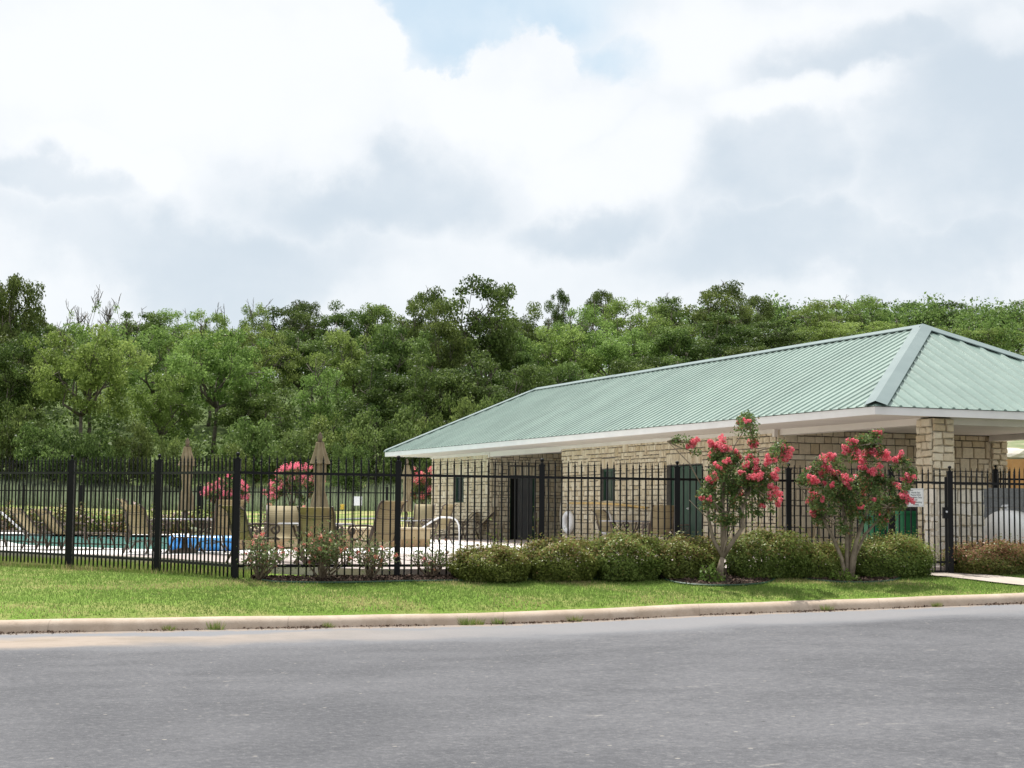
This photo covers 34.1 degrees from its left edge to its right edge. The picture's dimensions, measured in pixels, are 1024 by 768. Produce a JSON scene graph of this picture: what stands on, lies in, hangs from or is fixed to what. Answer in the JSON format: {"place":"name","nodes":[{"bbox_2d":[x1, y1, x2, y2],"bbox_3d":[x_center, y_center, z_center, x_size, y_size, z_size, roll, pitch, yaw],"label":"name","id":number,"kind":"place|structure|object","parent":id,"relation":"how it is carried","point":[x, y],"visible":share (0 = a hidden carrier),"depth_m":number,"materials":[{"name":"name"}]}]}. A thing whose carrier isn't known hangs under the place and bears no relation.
{"place":"outdoors","nodes":[
{"label":"outdoors","id":0,"kind":"place"},
{"bbox_2d":[0,534,1006,576],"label":"patio","id":1,"kind":"structure","parent":0,"point":[347,569],"depth_m":30.12,"materials":[{"name":"concrete"}]},
{"bbox_2d":[1,532,525,554],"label":"pool deck","id":2,"kind":"structure","parent":1,"relation":"on","point":[436,543],"depth_m":37.32,"materials":[{"name":"white concrete"}]},
{"bbox_2d":[172,438,196,552],"bbox_3d":[-6.737,2.296,34.521,0.540,2.370,0.540,1,-4,0],"label":"folded parasol","id":3,"kind":"object","parent":2,"relation":"on","point":[187,452],"visible":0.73,"depth_m":34.46,"materials":[{"name":"beige fabric"}]},
{"bbox_2d":[191,527,431,548],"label":"stone planter wall","id":4,"kind":"structure","parent":2,"relation":"on","point":[408,537],"depth_m":41.15,"materials":[{"name":"yellow stone"}]},
{"bbox_2d":[264,505,302,562],"bbox_3d":[-4.018,2.630,29.387,0.692,0.998,0.856,1,-4,-10],"label":"patio chair","id":5,"kind":"object","parent":1,"relation":"on","point":[287,533],"visible":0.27,"depth_m":29.61,"materials":[{"name":"brown metal"}]},
{"bbox_2d":[305,432,332,563],"bbox_3d":[-3.298,1.937,28.533,0.510,2.240,0.510,1,-4,0],"label":"folded parasol","id":6,"kind":"object","parent":1,"relation":"on","point":[319,452],"visible":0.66,"depth_m":28.50,"materials":[{"name":"brown fabric"}]},
{"bbox_2d":[295,506,343,564],"bbox_3d":[-3.151,2.487,27.284,0.678,0.978,0.839,0,-4,4],"label":"patio chair","id":7,"kind":"object","parent":1,"relation":"on","point":[318,517],"visible":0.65,"depth_m":27.08,"materials":[{"name":"brown metal"}]},
{"bbox_2d":[346,500,407,563],"bbox_3d":[-2.273,2.508,28.223,0.839,1.096,0.678,-3,-6,40],"label":"patio chair","id":8,"kind":"object","parent":1,"relation":"on","point":[379,521],"visible":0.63,"depth_m":28.07,"materials":[{"name":"brown metal"}]},
{"bbox_2d":[641,504,673,541],"bbox_3d":[3.599,3.505,40.751,0.692,1.118,0.856,2,-4,-13],"label":"patio chair","id":9,"kind":"object","parent":1,"relation":"on","point":[661,518],"visible":0.66,"depth_m":40.55,"materials":[{"name":"brown metal"}]},
{"bbox_2d":[383,324,1023,553],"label":"pool house","id":10,"kind":"structure","parent":1,"relation":"on","point":[927,397],"depth_m":40.01,"materials":[{"name":"stone"}]},
{"bbox_2d":[686,465,701,541],"bbox_3d":[4.561,3.066,41.426,0.139,2.090,0.930,2,-5,-22],"label":"door","id":11,"kind":"structure","parent":10,"relation":"in","point":[699,472],"depth_m":41.51,"materials":[{"name":"green paint"}]},
{"bbox_2d":[984,504,1023,544],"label":"gas tank","id":12,"kind":"object","parent":1,"relation":"on","point":[1006,524],"visible":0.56,"depth_m":31.66,"materials":[{"name":"white metal"}]},
{"bbox_2d":[0,604,1023,767],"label":"road","id":13,"kind":"structure","parent":0,"point":[931,687],"depth_m":14.30,"materials":[{"name":"grey asphalt"}]},
{"bbox_2d":[0,593,1023,633],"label":"kerb","id":14,"kind":"structure","parent":13,"relation":"on","point":[128,624],"depth_m":23.59,"materials":[{"name":"concrete"}]},
{"bbox_2d":[0,601,1023,634],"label":"gutter litter","id":15,"kind":"object","parent":13,"relation":"on","point":[506,623],"visible":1,"depth_m":23.67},
{"bbox_2d":[0,351,1023,619],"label":"ground","id":16,"kind":"structure","parent":0,"point":[186,611],"depth_m":24.70,"materials":[{"name":"green plant"}]},
{"bbox_2d":[0,272,47,422],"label":"oak tree","id":17,"kind":"object","parent":16,"relation":"on","point":[15,283],"visible":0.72,"depth_m":165.28,"materials":[{"name":"green plant"}]},
{"bbox_2d":[0,397,49,481],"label":"shrub","id":18,"kind":"object","parent":16,"relation":"on","point":[14,423],"visible":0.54,"depth_m":137.76,"materials":[{"name":"green plant"}]},
{"bbox_2d":[0,368,66,462],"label":"oak tree","id":19,"kind":"object","parent":16,"relation":"on","point":[7,381],"visible":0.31,"depth_m":144.76,"materials":[{"name":"green plant"}]},
{"bbox_2d":[0,331,76,469],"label":"oak tree","id":20,"kind":"object","parent":16,"relation":"on","point":[6,360],"visible":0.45,"depth_m":145.10,"materials":[{"name":"green plant"}]},
{"bbox_2d":[10,420,91,482],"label":"shrub","id":21,"kind":"object","parent":16,"relation":"on","point":[40,451],"visible":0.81,"depth_m":135.13,"materials":[{"name":"green plant"}]},
{"bbox_2d":[23,320,156,480],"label":"oak tree","id":22,"kind":"object","parent":16,"relation":"on","point":[91,372],"visible":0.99,"depth_m":141.10,"materials":[{"name":"green plant"}]},
{"bbox_2d":[36,312,146,434],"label":"elm tree","id":23,"kind":"object","parent":16,"relation":"on","point":[85,334],"visible":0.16,"depth_m":164.42,"materials":[{"name":"green plant"}]},
{"bbox_2d":[71,429,130,488],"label":"shrub","id":24,"kind":"object","parent":16,"relation":"on","point":[88,441],"visible":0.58,"depth_m":135.30,"materials":[{"name":"green plant"}]},
{"bbox_2d":[0,454,234,576],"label":"metal fence","id":25,"kind":"object","parent":16,"relation":"on","point":[72,473],"visible":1,"depth_m":27.70,"materials":[{"name":"black metal"}]},
{"bbox_2d":[109,417,155,486],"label":"shrub","id":26,"kind":"object","parent":16,"relation":"on","point":[143,451],"visible":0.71,"depth_m":137.55,"materials":[{"name":"green plant"}]},
{"bbox_2d":[116,306,170,384],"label":"oak tree","id":27,"kind":"object","parent":16,"relation":"on","point":[152,319],"visible":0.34,"depth_m":205.66,"materials":[{"name":"green plant"}]},
{"bbox_2d":[0,552,304,578],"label":"grass strip","id":28,"kind":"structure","parent":16,"relation":"on","point":[25,564],"depth_m":28.32,"materials":[{"name":"green plant"}]},
{"bbox_2d":[110,324,203,425],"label":"elm tree","id":29,"kind":"object","parent":16,"relation":"on","point":[158,341],"visible":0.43,"depth_m":174.02,"materials":[{"name":"green plant"}]},
{"bbox_2d":[126,364,206,453],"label":"elm tree","id":30,"kind":"object","parent":16,"relation":"on","point":[158,408],"visible":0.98,"depth_m":149.32,"materials":[{"name":"green plant"}]},
{"bbox_2d":[152,434,201,489],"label":"shrub","id":31,"kind":"object","parent":16,"relation":"on","point":[173,448],"visible":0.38,"depth_m":133.75,"materials":[{"name":"green plant"}]},
{"bbox_2d":[148,308,216,362],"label":"elm tree","id":32,"kind":"object","parent":16,"relation":"on","point":[180,329],"visible":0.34,"depth_m":210.39,"materials":[{"name":"green plant"}]},
{"bbox_2d":[0,477,430,510],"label":"tall grass","id":33,"kind":"structure","parent":16,"relation":"on","point":[333,499],"depth_m":123.66,"materials":[{"name":"green plant"}]},
{"bbox_2d":[0,483,431,532],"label":"fence","id":34,"kind":"object","parent":16,"relation":"on","point":[342,492],"visible":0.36,"depth_m":62.21,"materials":[{"name":"green"}]},
{"bbox_2d":[163,321,275,469],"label":"oak tree","id":35,"kind":"object","parent":16,"relation":"on","point":[226,368],"visible":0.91,"depth_m":151.51,"materials":[{"name":"green plant"}]},
{"bbox_2d":[207,440,252,489],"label":"shrub","id":36,"kind":"object","parent":16,"relation":"on","point":[232,450],"visible":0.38,"depth_m":133.27,"materials":[{"name":"green plant"}]},
{"bbox_2d":[208,380,295,452],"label":"oak tree","id":37,"kind":"object","parent":16,"relation":"on","point":[229,414],"visible":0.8,"depth_m":149.31,"materials":[{"name":"green plant"}]},
{"bbox_2d":[217,415,289,484],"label":"tree","id":38,"kind":"object","parent":16,"relation":"on","point":[250,448],"visible":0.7,"depth_m":137.89,"materials":[{"name":"green plant"}]},
{"bbox_2d":[238,299,274,381],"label":"elm tree","id":39,"kind":"object","parent":16,"relation":"on","point":[252,315],"visible":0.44,"depth_m":216.29,"materials":[{"name":"green plant"}]},
{"bbox_2d":[228,326,308,395],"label":"elm tree","id":40,"kind":"object","parent":16,"relation":"on","point":[262,363],"visible":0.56,"depth_m":180.27,"materials":[{"name":"green plant"}]},
{"bbox_2d":[253,302,318,386],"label":"oak tree","id":41,"kind":"object","parent":16,"relation":"on","point":[289,324],"visible":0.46,"depth_m":220.58,"materials":[{"name":"green plant"}]},
{"bbox_2d":[263,461,313,505],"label":"crape myrtle","id":42,"kind":"object","parent":16,"relation":"on","point":[288,481],"visible":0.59,"depth_m":61.67,"materials":[{"name":"pink plant"}]},
{"bbox_2d":[266,428,329,483],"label":"shrub","id":43,"kind":"object","parent":16,"relation":"on","point":[298,446],"visible":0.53,"depth_m":136.19,"materials":[{"name":"green plant"}]},
{"bbox_2d":[265,328,334,415],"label":"oak tree","id":44,"kind":"object","parent":16,"relation":"on","point":[306,349],"visible":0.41,"depth_m":184.61,"materials":[{"name":"green plant"}]},
{"bbox_2d":[289,358,358,470],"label":"elm tree","id":45,"kind":"object","parent":16,"relation":"on","point":[324,408],"visible":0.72,"depth_m":149.47,"materials":[{"name":"green plant"}]},
{"bbox_2d":[300,410,365,487],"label":"shrub","id":46,"kind":"object","parent":16,"relation":"on","point":[318,425],"visible":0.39,"depth_m":138.65,"materials":[{"name":"green plant"}]},
{"bbox_2d":[313,299,367,365],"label":"oak tree","id":47,"kind":"object","parent":16,"relation":"on","point":[340,319],"visible":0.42,"depth_m":215.05,"materials":[{"name":"green plant"}]},
{"bbox_2d":[328,441,372,493],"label":"shrub","id":48,"kind":"object","parent":16,"relation":"on","point":[345,452],"visible":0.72,"depth_m":130.60,"materials":[{"name":"green plant"}]},
{"bbox_2d":[307,321,397,417],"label":"elm tree","id":49,"kind":"object","parent":16,"relation":"on","point":[350,356],"visible":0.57,"depth_m":169.32,"materials":[{"name":"green plant"}]},
{"bbox_2d":[340,405,401,487],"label":"shrub","id":50,"kind":"object","parent":16,"relation":"on","point":[359,422],"visible":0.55,"depth_m":138.29,"materials":[{"name":"green plant"}]},
{"bbox_2d":[334,353,418,471],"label":"oak tree","id":51,"kind":"object","parent":16,"relation":"on","point":[373,395],"visible":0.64,"depth_m":148.53,"materials":[{"name":"green plant"}]},
{"bbox_2d":[350,302,409,363],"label":"oak tree","id":52,"kind":"object","parent":16,"relation":"on","point":[371,316],"visible":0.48,"depth_m":209.72,"materials":[{"name":"green plant"}]},
{"bbox_2d":[357,319,436,402],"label":"oak tree","id":53,"kind":"object","parent":16,"relation":"on","point":[400,351],"visible":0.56,"depth_m":167.47,"materials":[{"name":"green plant"}]},
{"bbox_2d":[381,400,439,481],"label":"oak tree","id":54,"kind":"object","parent":16,"relation":"on","point":[400,421],"visible":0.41,"depth_m":139.36,"materials":[{"name":"green plant"}]},
{"bbox_2d":[380,351,459,469],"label":"oak tree","id":55,"kind":"object","parent":16,"relation":"on","point":[428,400],"visible":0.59,"depth_m":147.05,"materials":[{"name":"green plant"}]},
{"bbox_2d":[390,285,451,410],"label":"oak tree","id":56,"kind":"object","parent":16,"relation":"on","point":[412,308],"visible":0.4,"depth_m":189.85,"materials":[{"name":"green plant"}]},
{"bbox_2d":[413,390,476,471],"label":"shrub","id":57,"kind":"object","parent":16,"relation":"on","point":[466,409],"visible":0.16,"depth_m":141.03,"materials":[{"name":"green plant"}]},
{"bbox_2d":[414,299,478,420],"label":"oak tree","id":58,"kind":"object","parent":16,"relation":"on","point":[450,351],"visible":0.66,"depth_m":171.58,"materials":[{"name":"green plant"}]},
{"bbox_2d":[430,349,507,427],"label":"oak tree","id":59,"kind":"object","parent":16,"relation":"on","point":[477,391],"visible":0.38,"depth_m":149.08,"materials":[{"name":"green plant"}]},
{"bbox_2d":[431,273,521,388],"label":"oak tree","id":60,"kind":"object","parent":16,"relation":"on","point":[497,333],"visible":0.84,"depth_m":174.35,"materials":[{"name":"green plant"}]},
{"bbox_2d":[0,565,1023,618],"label":"lawn grass","id":61,"kind":"structure","parent":16,"relation":"on","point":[680,590],"depth_m":24.88,"materials":[{"name":"green plant"}]},
{"bbox_2d":[0,332,1023,480],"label":"undergrowth","id":62,"kind":"object","parent":16,"relation":"on","point":[106,419],"visible":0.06,"depth_m":165.72,"materials":[{"name":"green plant"}]},
{"bbox_2d":[477,330,546,394],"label":"oak tree","id":63,"kind":"object","parent":16,"relation":"on","point":[524,356],"visible":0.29,"depth_m":179.72,"materials":[{"name":"green plant"}]},
{"bbox_2d":[486,362,559,398],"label":"oak tree","id":64,"kind":"object","parent":16,"relation":"on","point":[524,372],"visible":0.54,"depth_m":153.88,"materials":[{"name":"green plant"}]},
{"bbox_2d":[508,301,550,363],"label":"oak tree","id":65,"kind":"object","parent":16,"relation":"on","point":[527,328],"visible":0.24,"depth_m":200.19,"materials":[{"name":"green plant"}]},
{"bbox_2d":[41,291,1023,396],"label":"distant wood","id":66,"kind":"object","parent":16,"relation":"on","point":[903,309],"visible":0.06,"depth_m":218.27,"materials":[{"name":"green plant"}]},
{"bbox_2d":[543,288,574,345],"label":"oak tree","id":67,"kind":"object","parent":16,"relation":"on","point":[563,298],"visible":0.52,"depth_m":230.70,"materials":[{"name":"green plant"}]},
{"bbox_2d":[232,452,893,578],"bbox_3d":[1.254,2.232,27.289,11.735,2.055,0.134,2,-5,-21],"label":"metal fence","id":68,"kind":"object","parent":16,"relation":"on","point":[542,477],"visible":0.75,"depth_m":26.60,"materials":[{"name":"black metal"}]},
{"bbox_2d":[894,467,948,572],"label":"pedestrian gate","id":69,"kind":"structure","parent":68,"relation":"attached to","point":[945,512],"depth_m":29.68,"materials":[{"name":"black metal"}]},
{"bbox_2d":[521,317,604,379],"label":"elm tree","id":70,"kind":"object","parent":16,"relation":"on","point":[564,351],"visible":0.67,"depth_m":184.45,"materials":[{"name":"green plant"}]},
{"bbox_2d":[542,360,599,384],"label":"oak tree","id":71,"kind":"object","parent":16,"relation":"on","point":[563,377],"visible":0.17,"depth_m":158.95,"materials":[{"name":"green plant"}]},
{"bbox_2d":[250,573,897,583],"bbox_3d":[1.722,3.133,26.639,11.666,0.124,1.649,2,-5,-21],"label":"mulch bed","id":72,"kind":"object","parent":16,"relation":"on","point":[681,580],"visible":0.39,"depth_m":26.71,"materials":[{"name":"brown wood"}]},
{"bbox_2d":[236,528,304,580],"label":"rose bush","id":73,"kind":"object","parent":72,"relation":"on","point":[265,556],"visible":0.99,"depth_m":25.06,"materials":[{"name":"green plant"}]},
{"bbox_2d":[288,518,366,578],"bbox_3d":[-2.705,2.534,25.511,1.174,0.959,1.132,4,-6,-40],"label":"rose bush","id":74,"kind":"object","parent":72,"relation":"on","point":[327,551],"visible":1,"depth_m":25.30,"materials":[{"name":"green plant"}]},
{"bbox_2d":[337,532,408,577],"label":"rose bush","id":75,"kind":"object","parent":72,"relation":"on","point":[370,554],"visible":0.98,"depth_m":25.48,"materials":[{"name":"green plant"}]},
{"bbox_2d":[400,530,457,576],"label":"rose bush","id":76,"kind":"object","parent":72,"relation":"on","point":[435,569],"visible":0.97,"depth_m":26.11,"materials":[{"name":"green plant"}]},
{"bbox_2d":[442,535,536,581],"bbox_3d":[-0.326,2.726,26.130,1.526,0.735,1.101,2,-5,-21],"label":"hedge bush","id":77,"kind":"object","parent":72,"relation":"on","point":[495,561],"visible":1,"depth_m":25.85,"materials":[{"name":"green plant"}]},
{"bbox_2d":[514,528,603,580],"bbox_3d":[0.767,2.716,26.603,1.636,0.854,1.094,2,-5,-21],"label":"hedge bush","id":78,"kind":"object","parent":72,"relation":"on","point":[568,552],"visible":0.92,"depth_m":26.29,"materials":[{"name":"green plant"}]},
{"bbox_2d":[584,523,669,580],"bbox_3d":[1.854,2.716,27.036,1.495,0.930,1.097,2,-5,-21],"label":"hedge bush","id":79,"kind":"object","parent":72,"relation":"on","point":[624,546],"visible":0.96,"depth_m":26.71,"materials":[{"name":"green plant"}]},
{"bbox_2d":[655,526,728,578],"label":"hedge bush","id":80,"kind":"object","parent":72,"relation":"on","point":[692,556],"visible":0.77,"depth_m":27.06,"materials":[{"name":"green plant"}]},
{"bbox_2d":[667,410,794,578],"bbox_3d":[3.615,1.795,27.042,2.038,2.781,1.095,2,-5,-18],"label":"crape myrtle","id":81,"kind":"object","parent":72,"relation":"on","point":[750,479],"visible":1,"depth_m":27.03,"materials":[{"name":"pink plant"}]},
{"bbox_2d":[716,521,819,578],"bbox_3d":[4.230,2.748,27.992,1.872,1.016,1.153,2,-5,-21],"label":"hedge bush","id":82,"kind":"object","parent":72,"relation":"on","point":[774,564],"visible":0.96,"depth_m":27.67,"materials":[{"name":"green plant"}]},
{"bbox_2d":[792,536,851,577],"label":"hedge bush","id":83,"kind":"object","parent":72,"relation":"on","point":[827,560],"visible":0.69,"depth_m":27.97,"materials":[{"name":"green plant"}]},
{"bbox_2d":[794,428,918,578],"bbox_3d":[5.781,2.002,28.001,2.147,2.563,1.208,1,-4,0],"label":"crape myrtle","id":84,"kind":"object","parent":72,"relation":"on","point":[840,485],"visible":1,"depth_m":27.91,"materials":[{"name":"pink plant"}]},
{"bbox_2d":[842,527,942,577],"bbox_3d":[6.518,2.860,28.751,2.028,0.956,1.102,2,-5,-21],"label":"hedge bush","id":85,"kind":"object","parent":72,"relation":"on","point":[877,557],"visible":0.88,"depth_m":28.44,"materials":[{"name":"green plant"}]},
{"bbox_2d":[262,574,901,585],"bbox_3d":[1.767,3.123,26.402,11.351,0.127,1.248,2,-5,-21],"label":"bed edging","id":86,"kind":"object","parent":16,"relation":"on","point":[460,580],"visible":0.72,"depth_m":26.32,"materials":[{"name":"paint"}]},
{"bbox_2d":[546,304,621,366],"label":"elm tree","id":87,"kind":"object","parent":16,"relation":"on","point":[587,313],"visible":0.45,"depth_m":200.31,"materials":[{"name":"green plant"}]},
{"bbox_2d":[572,320,662,375],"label":"elm tree","id":88,"kind":"object","parent":16,"relation":"on","point":[610,350],"visible":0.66,"depth_m":184.97,"materials":[{"name":"green plant"}]},
{"bbox_2d":[594,355,662,376],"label":"oak tree","id":89,"kind":"object","parent":16,"relation":"on","point":[639,364],"visible":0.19,"depth_m":165.57,"materials":[{"name":"green plant"}]},
{"bbox_2d":[597,297,680,356],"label":"elm tree","id":90,"kind":"object","parent":16,"relation":"on","point":[635,320],"visible":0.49,"depth_m":205.50,"materials":[{"name":"green plant"}]},
{"bbox_2d":[628,324,702,367],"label":"oak tree","id":91,"kind":"object","parent":16,"relation":"on","point":[667,340],"visible":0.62,"depth_m":184.44,"materials":[{"name":"green plant"}]},
{"bbox_2d":[644,294,691,344],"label":"oak tree","id":92,"kind":"object","parent":16,"relation":"on","point":[666,309],"visible":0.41,"depth_m":215.34,"materials":[{"name":"green plant"}]},
{"bbox_2d":[680,279,757,350],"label":"oak tree","id":93,"kind":"object","parent":16,"relation":"on","point":[708,295],"visible":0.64,"depth_m":195.07,"materials":[{"name":"green plant"}]},
{"bbox_2d":[679,310,764,360],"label":"oak tree","id":94,"kind":"object","parent":16,"relation":"on","point":[725,337],"visible":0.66,"depth_m":183.50,"materials":[{"name":"green plant"}]},
{"bbox_2d":[735,295,776,344],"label":"oak tree","id":95,"kind":"object","parent":16,"relation":"on","point":[755,300],"visible":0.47,"depth_m":205.56,"materials":[{"name":"green plant"}]},
{"bbox_2d":[735,319,817,348],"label":"oak tree","id":96,"kind":"object","parent":16,"relation":"on","point":[776,340],"visible":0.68,"depth_m":189.33,"materials":[{"name":"green plant"}]},
{"bbox_2d":[785,299,860,339],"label":"elm tree","id":97,"kind":"object","parent":16,"relation":"on","point":[817,308],"visible":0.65,"depth_m":204.66,"materials":[{"name":"green plant"}]},
{"bbox_2d":[791,318,860,343],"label":"elm tree","id":98,"kind":"object","parent":16,"relation":"on","point":[832,332],"visible":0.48,"depth_m":193.61,"materials":[{"name":"green plant"}]},
{"bbox_2d":[813,295,892,333],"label":"elm tree","id":99,"kind":"object","parent":16,"relation":"on","point":[864,301],"visible":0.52,"depth_m":209.97,"materials":[{"name":"green plant"}]},
{"bbox_2d":[921,485,986,564],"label":"stone pier","id":100,"kind":"structure","parent":16,"relation":"on","point":[931,518],"depth_m":31.25,"materials":[{"name":"stone"}]},
{"bbox_2d":[936,533,1023,575],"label":"hedge bush","id":101,"kind":"object","parent":16,"relation":"on","point":[1003,550],"visible":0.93,"depth_m":29.69,"materials":[{"name":"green plant"}]},
{"bbox_2d":[946,466,1023,572],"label":"metal fence","id":102,"kind":"object","parent":16,"relation":"on","point":[949,475],"visible":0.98,"depth_m":30.02,"materials":[{"name":"black metal"}]},
{"bbox_2d":[983,488,1023,555],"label":"block wall","id":103,"kind":"structure","parent":16,"relation":"on","point":[1006,499],"depth_m":34.37,"materials":[{"name":"concrete"}]},
{"bbox_2d":[0,0,1023,379],"label":"sky","id":104,"kind":"structure","parent":0,"point":[179,155],"materials":[{"name":"white"}]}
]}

